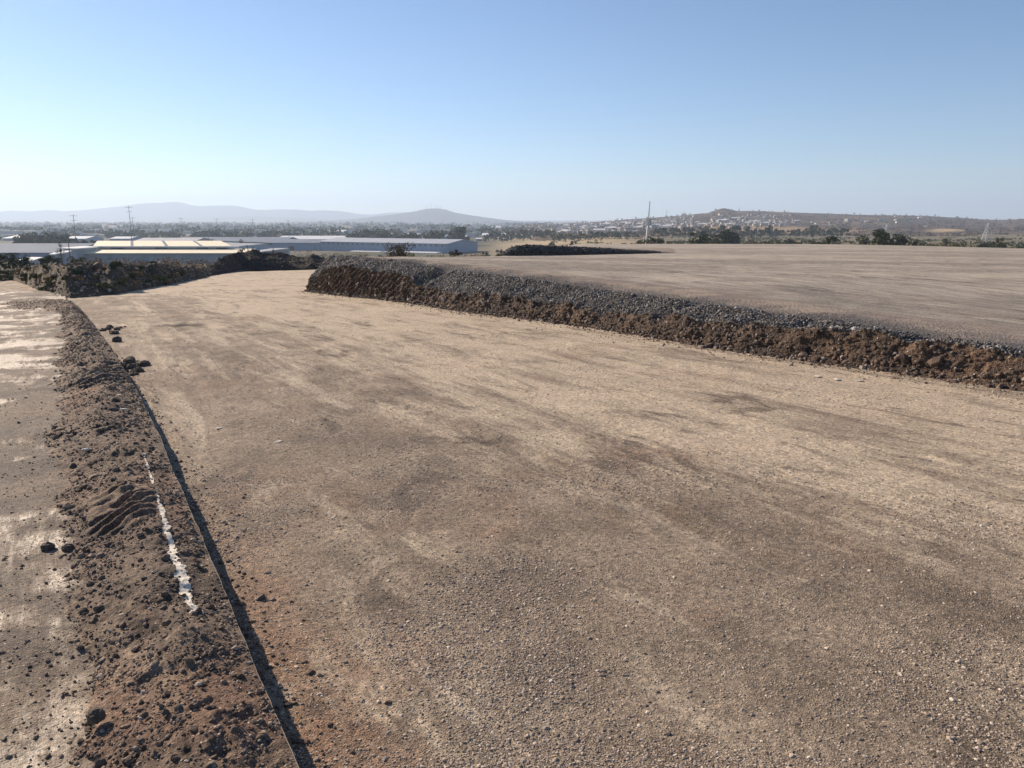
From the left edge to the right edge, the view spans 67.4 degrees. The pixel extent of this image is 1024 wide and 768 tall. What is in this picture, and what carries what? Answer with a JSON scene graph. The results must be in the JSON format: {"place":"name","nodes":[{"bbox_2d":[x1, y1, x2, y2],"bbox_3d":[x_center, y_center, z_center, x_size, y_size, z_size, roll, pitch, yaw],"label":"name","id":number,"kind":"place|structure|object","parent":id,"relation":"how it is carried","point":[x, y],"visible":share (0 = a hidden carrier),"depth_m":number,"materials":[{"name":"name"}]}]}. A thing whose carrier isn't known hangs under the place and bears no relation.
{"place":"outdoors","nodes":[
{"label":"outdoors","id":0,"kind":"place"},
{"bbox_2d":[0,290,96,767],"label":"dirt track","id":1,"kind":"structure","parent":0,"point":[28,337],"depth_m":4.18,"materials":[{"name":"soil"}]},
{"bbox_2d":[40,542,54,550],"bbox_3d":[-2.653,0.930,4.390,0.074,0.062,0.076,1,12,5],"label":"soil clod","id":2,"kind":"object","parent":1,"relation":"on","point":[46,546],"visible":0.99,"depth_m":4.37,"materials":[{"name":"soil"}]},
{"bbox_2d":[0,358,124,767],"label":"track crumbs","id":3,"kind":"object","parent":1,"relation":"on","point":[86,729],"visible":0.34,"depth_m":3.21,"materials":[{"name":"soil"}]},
{"bbox_2d":[61,543,73,551],"bbox_3d":[-2.531,0.934,4.376,0.063,0.052,0.065,0,12,1],"label":"soil clod","id":4,"kind":"object","parent":1,"relation":"on","point":[66,547],"visible":1,"depth_m":4.36,"materials":[{"name":"soil"}]},
{"bbox_2d":[0,202,406,221],"bbox_3d":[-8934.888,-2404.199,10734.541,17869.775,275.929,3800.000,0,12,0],"label":"hills","id":5,"kind":"structure","parent":0,"point":[156,211],"depth_m":10251.90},
{"bbox_2d":[126,216,340,221],"bbox_3d":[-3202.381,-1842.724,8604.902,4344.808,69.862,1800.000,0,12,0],"label":"hill","id":6,"kind":"structure","parent":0,"point":[255,219],"depth_m":8324.36,"materials":[{"name":"grey"}]},
{"bbox_2d":[284,208,534,222],"bbox_3d":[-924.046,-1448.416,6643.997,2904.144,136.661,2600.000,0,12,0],"label":"hill","id":7,"kind":"structure","parent":0,"point":[436,215],"depth_m":6242.18,"materials":[{"name":"grey"}]},
{"bbox_2d":[0,270,1023,767],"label":"gravel road","id":8,"kind":"structure","parent":0,"point":[220,312],"depth_m":4.91,"materials":[{"name":"gravel"}]},
{"bbox_2d":[112,336,121,341],"bbox_3d":[-7.648,-0.847,14.868,0.188,0.170,0.176,12,17,44],"label":"soil clod","id":9,"kind":"object","parent":8,"relation":"on","point":[117,339],"visible":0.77,"depth_m":14.81,"materials":[{"name":"soil"}]},
{"bbox_2d":[126,363,137,368],"bbox_3d":[-5.681,-0.252,11.494,0.173,0.128,0.162,-10,16,-40],"label":"soil clod","id":10,"kind":"object","parent":8,"relation":"on","point":[131,365],"visible":0.66,"depth_m":11.44,"materials":[{"name":"soil"}]},
{"bbox_2d":[133,366,144,372],"bbox_3d":[-5.436,-0.199,11.185,0.146,0.113,0.140,-10,15,-38],"label":"soil clod","id":11,"kind":"object","parent":8,"relation":"on","point":[138,369],"visible":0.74,"depth_m":11.14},
{"bbox_2d":[136,360,150,366],"bbox_3d":[-5.649,-0.301,11.768,0.216,0.132,0.206,-9,15,-36],"label":"soil clod","id":12,"kind":"object","parent":8,"relation":"on","point":[143,363],"visible":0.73,"depth_m":11.70,"materials":[{"name":"soil"}]},
{"bbox_2d":[0,299,297,767],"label":"dirt berm","id":13,"kind":"structure","parent":8,"relation":"on","point":[113,510],"depth_m":3.60,"materials":[{"name":"soil"}]},
{"bbox_2d":[85,707,105,723],"bbox_3d":[-1.476,1.176,2.722,0.062,0.059,0.060,8,14,32],"label":"soil clod","id":14,"kind":"object","parent":13,"relation":"on","point":[95,715],"visible":1,"depth_m":2.71,"materials":[{"name":"soil"}]},
{"bbox_2d":[2,299,291,767],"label":"berm stones","id":15,"kind":"object","parent":13,"relation":"on","point":[165,594],"visible":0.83,"depth_m":3.61,"materials":[{"name":"stone"}]},
{"bbox_2d":[143,453,153,483],"bbox_3d":[-2.710,0.626,5.724,0.030,0.033,0.888,-7,14,-28],"label":"lime streak","id":16,"kind":"object","parent":13,"relation":"on","point":[150,474],"visible":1,"depth_m":5.65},
{"bbox_2d":[46,402,263,767],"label":"berm lumps","id":17,"kind":"object","parent":13,"relation":"on","point":[101,762],"visible":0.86,"depth_m":3.32,"materials":[{"name":"soil"}]},
{"bbox_2d":[155,491,203,613],"bbox_3d":[-1.871,0.864,4.196,0.078,0.097,1.969,-7,14,-29],"label":"lime streak","id":18,"kind":"object","parent":13,"relation":"on","point":[182,574],"visible":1,"depth_m":3.87,"materials":[{"name":"white"}]},
{"bbox_2d":[90,320,298,767],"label":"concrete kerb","id":19,"kind":"structure","parent":8,"relation":"on","point":[226,595],"depth_m":3.47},
{"bbox_2d":[120,357,391,767],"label":"kerb spill","id":20,"kind":"object","parent":8,"relation":"on","point":[299,739],"visible":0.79,"depth_m":3.55,"materials":[{"name":"soil"}]},
{"bbox_2d":[285,290,1023,403],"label":"toe spill","id":21,"kind":"object","parent":8,"relation":"on","point":[790,363],"visible":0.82,"depth_m":12.19,"materials":[{"name":"soil"}]},
{"bbox_2d":[0,220,1023,269],"bbox_3d":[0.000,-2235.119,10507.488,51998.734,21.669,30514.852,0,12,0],"label":"ground","id":22,"kind":"structure","parent":0,"point":[490,246],"depth_m":705.12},
{"bbox_2d":[0,254,9,269],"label":"bush","id":23,"kind":"object","parent":22,"relation":"on","point":[2,263],"visible":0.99,"depth_m":63.50,"materials":[{"name":"green plant"}]},
{"bbox_2d":[2,235,20,240],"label":"warehouse","id":24,"kind":"structure","parent":22,"relation":"on","point":[8,238],"depth_m":934.08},
{"bbox_2d":[3,253,20,268],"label":"bush","id":25,"kind":"object","parent":22,"relation":"on","point":[10,260],"visible":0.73,"depth_m":69.11,"materials":[{"name":"green plant"}]},
{"bbox_2d":[12,234,29,242],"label":"distant tree","id":26,"kind":"object","parent":22,"relation":"on","point":[22,237],"visible":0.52,"depth_m":532.52,"materials":[{"name":"green plant"}]},
{"bbox_2d":[13,254,34,266],"bbox_3d":[-40.116,-9.900,63.330,1.587,1.652,1.623,0,12,0],"label":"bush","id":27,"kind":"object","parent":22,"relation":"on","point":[24,261],"visible":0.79,"depth_m":63.11,"materials":[{"name":"green plant"}]},
{"bbox_2d":[18,257,42,266],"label":"white hut","id":28,"kind":"object","parent":22,"relation":"on","point":[35,260],"visible":0.19,"depth_m":199.55,"materials":[{"name":"grey"}]},
{"bbox_2d":[28,235,48,242],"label":"distant tree","id":29,"kind":"object","parent":22,"relation":"on","point":[40,237],"visible":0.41,"depth_m":541.61,"materials":[{"name":"green plant"}]},
{"bbox_2d":[38,256,52,265],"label":"bush","id":30,"kind":"object","parent":22,"relation":"on","point":[44,259],"visible":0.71,"depth_m":79.06,"materials":[{"name":"green plant"}]},
{"bbox_2d":[0,243,97,259],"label":"warehouse","id":31,"kind":"structure","parent":22,"relation":"on","point":[43,250],"depth_m":391.50,"materials":[{"name":"grey"}]},
{"bbox_2d":[44,232,58,242],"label":"distant tree","id":32,"kind":"object","parent":22,"relation":"on","point":[51,236],"visible":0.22,"depth_m":556.49,"materials":[{"name":"green plant"}]},
{"bbox_2d":[45,255,60,264],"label":"bush","id":33,"kind":"object","parent":22,"relation":"on","point":[55,260],"visible":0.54,"depth_m":83.08,"materials":[{"name":"green plant"}]},
{"bbox_2d":[49,251,62,264],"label":"white hut","id":34,"kind":"object","parent":22,"relation":"on","point":[54,254],"visible":0.26,"depth_m":252.32,"materials":[{"name":"grey"}]},
{"bbox_2d":[52,235,63,242],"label":"distant tree","id":35,"kind":"object","parent":22,"relation":"on","point":[56,238],"visible":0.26,"depth_m":558.18,"materials":[{"name":"green plant"}]},
{"bbox_2d":[55,242,65,264],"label":"young tree","id":36,"kind":"object","parent":22,"relation":"on","point":[61,252],"visible":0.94,"depth_m":147.99,"materials":[{"name":"green plant"}]},
{"bbox_2d":[59,251,71,263],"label":"white hut","id":37,"kind":"object","parent":22,"relation":"on","point":[65,257],"visible":0.5,"depth_m":254.65,"materials":[{"name":"grey"}]},
{"bbox_2d":[59,234,76,242],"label":"distant tree","id":38,"kind":"object","parent":22,"relation":"on","point":[65,236],"visible":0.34,"depth_m":522.57,"materials":[{"name":"green plant"}]},
{"bbox_2d":[66,256,85,262],"bbox_3d":[-33.653,-9.180,59.453,1.546,1.511,1.526,0,12,0],"label":"bush","id":39,"kind":"object","parent":22,"relation":"on","point":[76,260],"visible":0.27,"depth_m":59.14,"materials":[{"name":"green plant"}]},
{"bbox_2d":[69,236,103,241],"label":"warehouse","id":40,"kind":"structure","parent":22,"relation":"on","point":[89,238],"depth_m":900.53,"materials":[{"name":"metal"}]},
{"bbox_2d":[0,262,241,297],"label":"rubble bank","id":41,"kind":"structure","parent":22,"relation":"on","point":[105,277],"depth_m":32.84,"materials":[{"name":"soil"}]},
{"bbox_2d":[72,275,83,280],"bbox_3d":[-17.197,-4.193,30.331,0.550,0.244,0.376,0,12,0],"label":"weed clump","id":42,"kind":"object","parent":41,"relation":"on","point":[78,277],"visible":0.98,"depth_m":30.25,"materials":[{"name":"plant"}]},
{"bbox_2d":[72,269,84,273],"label":"weed clump","id":43,"kind":"object","parent":41,"relation":"on","point":[78,271],"visible":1,"depth_m":31.35,"materials":[{"name":"green plant"}]},
{"bbox_2d":[108,261,121,267],"bbox_3d":[-16.782,-5.044,32.416,0.483,0.298,0.681,0,12,0],"label":"weed clump","id":44,"kind":"object","parent":41,"relation":"on","point":[115,264],"visible":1,"depth_m":32.30,"materials":[{"name":"green plant"}]},
{"bbox_2d":[113,279,124,284],"bbox_3d":[-16.204,-4.217,31.676,0.437,0.275,0.537,0,12,0],"label":"weed clump","id":45,"kind":"object","parent":41,"relation":"on","point":[118,281],"visible":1,"depth_m":31.57,"materials":[{"name":"plant"}]},
{"bbox_2d":[0,260,243,297],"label":"rubble stones","id":46,"kind":"object","parent":41,"relation":"on","point":[98,265],"visible":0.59,"depth_m":33.45,"materials":[{"name":"stone"}]},
{"bbox_2d":[128,270,142,275],"bbox_3d":[-17.174,-5.050,35.053,0.622,0.296,0.749,-3,12,-13],"label":"weed clump","id":47,"kind":"object","parent":41,"relation":"on","point":[137,273],"visible":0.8,"depth_m":35.09,"materials":[{"name":"plant"}]},
{"bbox_2d":[109,236,141,240],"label":"warehouse","id":48,"kind":"structure","parent":22,"relation":"on","point":[122,238],"depth_m":807.07,"materials":[{"name":"metal"}]},
{"bbox_2d":[82,256,213,267],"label":"dry weeds","id":49,"kind":"object","parent":22,"relation":"on","point":[173,263],"visible":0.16,"depth_m":57.98,"materials":[{"name":"plant"}]},
{"bbox_2d":[57,241,289,263],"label":"roofed shed","id":50,"kind":"structure","parent":22,"relation":"on","point":[149,251],"depth_m":277.36,"materials":[{"name":"white paint"}]},
{"bbox_2d":[135,238,212,240],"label":"warehouse","id":51,"kind":"structure","parent":22,"relation":"on","point":[170,239],"depth_m":638.58,"materials":[{"name":"grey"}]},
{"bbox_2d":[181,237,296,241],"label":"warehouse","id":52,"kind":"structure","parent":22,"relation":"on","point":[247,239],"depth_m":708.02,"materials":[{"name":"grey"}]},
{"bbox_2d":[206,249,324,274],"bbox_3d":[-17.975,-7.798,56.693,10.973,3.741,30.913,0,12,0],"label":"dark soil heap","id":53,"kind":"object","parent":22,"relation":"on","point":[256,267],"visible":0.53,"depth_m":62.29,"materials":[{"name":"soil"}]},
{"bbox_2d":[202,249,326,275],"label":"heap clods","id":54,"kind":"object","parent":53,"relation":"on","point":[223,264],"visible":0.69,"depth_m":62.26,"materials":[{"name":"soil"}]},
{"bbox_2d":[0,222,533,237],"bbox_3d":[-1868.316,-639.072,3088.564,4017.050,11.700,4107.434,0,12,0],"label":"distant town","id":55,"kind":"object","parent":22,"relation":"on","point":[6,232],"visible":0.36,"depth_m":1657.32},
{"bbox_2d":[0,221,551,239],"bbox_3d":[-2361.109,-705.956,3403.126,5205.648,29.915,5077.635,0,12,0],"label":"distant woodland","id":56,"kind":"object","parent":22,"relation":"on","point":[211,232],"visible":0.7,"depth_m":1456.46,"materials":[{"name":"green plant"}]},
{"bbox_2d":[250,239,326,249],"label":"warehouse","id":57,"kind":"structure","parent":22,"relation":"on","point":[302,244],"depth_m":630.51,"materials":[{"name":"grey"}]},
{"bbox_2d":[281,236,348,238],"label":"warehouse","id":58,"kind":"structure","parent":22,"relation":"on","point":[313,237],"depth_m":855.51,"materials":[{"name":"grey"}]},
{"bbox_2d":[378,229,392,237],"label":"distant tree","id":59,"kind":"object","parent":22,"relation":"on","point":[382,234],"visible":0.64,"depth_m":810.86,"materials":[{"name":"green plant"}]},
{"bbox_2d":[318,237,478,253],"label":"blue warehouse","id":60,"kind":"structure","parent":22,"relation":"on","point":[430,246],"depth_m":596.64,"materials":[{"name":"grey"}]},
{"bbox_2d":[384,242,414,256],"bbox_3d":[-8.881,-10.017,61.212,2.647,2.577,2.513,0,12,0],"label":"thorn bush","id":61,"kind":"object","parent":22,"relation":"on","point":[400,253],"visible":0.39,"depth_m":60.88,"materials":[{"name":"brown plant"}]},
{"bbox_2d":[429,230,445,238],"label":"distant tree","id":62,"kind":"object","parent":22,"relation":"on","point":[438,236],"visible":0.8,"depth_m":777.82,"materials":[{"name":"green plant"}]},
{"bbox_2d":[447,231,462,238],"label":"distant tree","id":63,"kind":"object","parent":22,"relation":"on","point":[449,234],"visible":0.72,"depth_m":756.57,"materials":[{"name":"green plant"}]},
{"bbox_2d":[448,249,462,256],"bbox_3d":[-4.710,-10.386,65.237,1.398,2.152,1.063,-4,13,-19],"label":"thorn bush","id":64,"kind":"object","parent":22,"relation":"on","point":[455,253],"visible":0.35,"depth_m":64.98,"materials":[{"name":"green plant"}]},
{"bbox_2d":[451,227,468,239],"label":"distant tree","id":65,"kind":"object","parent":22,"relation":"on","point":[459,231],"visible":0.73,"depth_m":754.28,"materials":[{"name":"green plant"}]},
{"bbox_2d":[488,230,498,240],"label":"distant tree","id":66,"kind":"object","parent":22,"relation":"on","point":[493,232],"visible":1,"depth_m":911.21,"materials":[{"name":"green plant"}]},
{"bbox_2d":[499,233,507,241],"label":"distant tree","id":67,"kind":"object","parent":22,"relation":"on","point":[503,235],"visible":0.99,"depth_m":846.04,"materials":[{"name":"green plant"}]},
{"bbox_2d":[505,231,515,239],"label":"distant tree","id":68,"kind":"object","parent":22,"relation":"on","point":[511,233],"visible":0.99,"depth_m":851.92,"materials":[{"name":"green plant"}]},
{"bbox_2d":[519,229,528,240],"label":"distant tree","id":69,"kind":"object","parent":22,"relation":"on","point":[524,232],"visible":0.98,"depth_m":843.42,"materials":[{"name":"green plant"}]},
{"bbox_2d":[645,202,650,243],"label":"white mast","id":70,"kind":"object","parent":22,"relation":"on","point":[648,223],"visible":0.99,"depth_m":225.06,"materials":[{"name":"metal"}]},
{"bbox_2d":[646,236,663,243],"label":"broadleaf tree","id":71,"kind":"object","parent":22,"relation":"on","point":[654,241],"visible":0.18,"depth_m":181.30,"materials":[{"name":"green plant"}]},
{"bbox_2d":[650,228,662,236],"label":"distant tree","id":72,"kind":"object","parent":22,"relation":"on","point":[658,230],"visible":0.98,"depth_m":830.04,"materials":[{"name":"green plant"}]},
{"bbox_2d":[684,227,697,237],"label":"distant tree","id":73,"kind":"object","parent":22,"relation":"on","point":[690,229],"visible":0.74,"depth_m":775.51,"materials":[{"name":"green plant"}]},
{"bbox_2d":[687,232,704,243],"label":"broadleaf tree","id":74,"kind":"object","parent":22,"relation":"on","point":[698,241],"visible":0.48,"depth_m":186.15,"materials":[{"name":"green plant"}]},
{"bbox_2d":[701,235,711,243],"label":"broadleaf tree","id":75,"kind":"object","parent":22,"relation":"on","point":[707,239],"visible":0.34,"depth_m":196.42,"materials":[{"name":"green plant"}]},
{"bbox_2d":[709,234,719,243],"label":"broadleaf tree","id":76,"kind":"object","parent":22,"relation":"on","point":[712,236],"visible":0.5,"depth_m":323.84,"materials":[{"name":"green plant"}]},
{"bbox_2d":[718,229,740,243],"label":"broadleaf tree","id":77,"kind":"object","parent":22,"relation":"on","point":[725,236],"visible":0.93,"depth_m":332.20,"materials":[{"name":"green plant"}]},
{"bbox_2d":[731,225,745,235],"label":"distant tree","id":78,"kind":"object","parent":22,"relation":"on","point":[738,228],"visible":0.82,"depth_m":756.94,"materials":[{"name":"green plant"}]},
{"bbox_2d":[743,226,752,235],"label":"distant tree","id":79,"kind":"object","parent":22,"relation":"on","point":[747,228],"visible":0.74,"depth_m":821.61,"materials":[{"name":"green plant"}]},
{"bbox_2d":[763,225,774,237],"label":"distant tree","id":80,"kind":"object","parent":22,"relation":"on","point":[768,230],"visible":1,"depth_m":765.72,"materials":[{"name":"green plant"}]},
{"bbox_2d":[545,236,1023,247],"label":"field scrub","id":81,"kind":"object","parent":22,"relation":"on","point":[1010,244],"visible":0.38,"depth_m":508.94,"materials":[{"name":"green plant"}]},
{"bbox_2d":[783,239,795,243],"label":"wild shrub","id":82,"kind":"object","parent":22,"relation":"on","point":[789,241],"visible":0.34,"depth_m":236.05,"materials":[{"name":"green plant"}]},
{"bbox_2d":[801,228,813,236],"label":"distant tree","id":83,"kind":"object","parent":22,"relation":"on","point":[808,231],"visible":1,"depth_m":766.64,"materials":[{"name":"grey plant"}]},
{"bbox_2d":[811,227,821,235],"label":"distant tree","id":84,"kind":"object","parent":22,"relation":"on","point":[815,230],"visible":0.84,"depth_m":828.96,"materials":[{"name":"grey plant"}]},
{"bbox_2d":[821,236,840,243],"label":"broadleaf tree","id":85,"kind":"object","parent":22,"relation":"on","point":[829,239],"visible":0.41,"depth_m":176.17,"materials":[{"name":"green plant"}]},
{"bbox_2d":[829,227,838,235],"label":"distant tree","id":86,"kind":"object","parent":22,"relation":"on","point":[832,230],"visible":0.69,"depth_m":792.24,"materials":[{"name":"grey plant"}]},
{"bbox_2d":[855,235,869,244],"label":"broadleaf tree","id":87,"kind":"object","parent":22,"relation":"on","point":[864,241],"visible":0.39,"depth_m":186.11,"materials":[{"name":"green plant"}]},
{"bbox_2d":[869,229,890,244],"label":"broadleaf tree","id":88,"kind":"object","parent":22,"relation":"on","point":[882,236],"visible":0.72,"depth_m":186.03,"materials":[{"name":"green plant"}]},
{"bbox_2d":[888,233,910,245],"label":"broadleaf tree","id":89,"kind":"object","parent":22,"relation":"on","point":[901,240],"visible":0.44,"depth_m":195.75,"materials":[{"name":"green plant"}]},
{"bbox_2d":[910,238,918,245],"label":"broadleaf tree","id":90,"kind":"object","parent":22,"relation":"on","point":[915,242],"visible":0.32,"depth_m":196.25,"materials":[{"name":"green plant"}]},
{"bbox_2d":[939,237,950,246],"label":"broadleaf tree","id":91,"kind":"object","parent":22,"relation":"on","point":[945,243],"visible":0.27,"depth_m":196.89,"materials":[{"name":"green plant"}]},
{"bbox_2d":[947,242,965,246],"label":"wild shrub","id":92,"kind":"object","parent":22,"relation":"on","point":[954,244],"visible":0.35,"depth_m":186.70,"materials":[{"name":"green plant"}]},
{"bbox_2d":[975,240,996,247],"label":"wild shrub","id":93,"kind":"object","parent":22,"relation":"on","point":[987,245],"visible":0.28,"depth_m":186.70,"materials":[{"name":"green plant"}]},
{"bbox_2d":[981,223,992,240],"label":"steel pylon","id":94,"kind":"object","parent":22,"relation":"on","point":[988,224],"visible":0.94,"depth_m":509.10,"materials":[{"name":"grey"}]},
{"bbox_2d":[990,243,1006,247],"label":"wild shrub","id":95,"kind":"object","parent":22,"relation":"on","point":[997,245],"visible":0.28,"depth_m":177.49,"materials":[{"name":"green plant"}]},
{"bbox_2d":[0,0,1023,219],"label":"sky","id":96,"kind":"structure","parent":0,"point":[496,109],"materials":[{"name":"blue"}]},
{"bbox_2d":[503,246,676,255],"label":"bank","id":97,"kind":"structure","parent":0,"point":[553,252],"depth_m":52.41,"materials":[{"name":"soil"}]},
{"bbox_2d":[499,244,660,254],"bbox_3d":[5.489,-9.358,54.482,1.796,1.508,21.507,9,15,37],"label":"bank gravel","id":98,"kind":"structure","parent":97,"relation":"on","point":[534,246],"depth_m":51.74,"materials":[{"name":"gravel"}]},
{"bbox_2d":[306,256,1023,390],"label":"embankment","id":99,"kind":"structure","parent":0,"point":[801,339],"depth_m":12.51,"materials":[{"name":"soil"}]},
{"bbox_2d":[303,270,1016,390],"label":"bank boulders","id":100,"kind":"object","parent":99,"relation":"on","point":[846,339],"visible":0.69,"depth_m":11.90,"materials":[{"name":"stone"}]},
{"bbox_2d":[304,265,1023,389],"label":"bank stones","id":101,"kind":"object","parent":99,"relation":"on","point":[936,362],"visible":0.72,"depth_m":13.26,"materials":[{"name":"stone"}]},
{"bbox_2d":[309,266,1020,390],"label":"fallen gravel","id":102,"kind":"structure","parent":99,"relation":"on","point":[913,368],"depth_m":13.00,"materials":[{"name":"gravel"}]},
{"bbox_2d":[311,255,1023,357],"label":"crushed stone","id":103,"kind":"object","parent":99,"relation":"on","point":[372,263],"visible":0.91,"depth_m":16.43,"materials":[{"name":"gravel"}]},
{"bbox_2d":[395,244,1023,334],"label":"gravel pad","id":104,"kind":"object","parent":99,"relation":"on","point":[980,287],"visible":0.9,"depth_m":23.30,"materials":[{"name":"gravel"}]},
{"bbox_2d":[525,209,1023,240],"bbox_3d":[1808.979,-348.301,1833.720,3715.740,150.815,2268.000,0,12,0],"label":"scrub hill","id":105,"kind":"structure","parent":0,"point":[820,221],"depth_m":1710.96,"materials":[{"name":"plant"}]},
{"bbox_2d":[533,213,831,234],"bbox_3d":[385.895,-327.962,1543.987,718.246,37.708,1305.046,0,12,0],"label":"hillside town","id":106,"kind":"object","parent":105,"relation":"on","point":[713,222],"visible":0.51,"depth_m":1584.52},
{"bbox_2d":[510,208,1023,236],"bbox_3d":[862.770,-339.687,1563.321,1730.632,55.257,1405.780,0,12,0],"label":"hill bushes","id":107,"kind":"object","parent":105,"relation":"on","point":[961,224],"visible":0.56,"depth_m":1501.95,"materials":[{"name":"green plant"}]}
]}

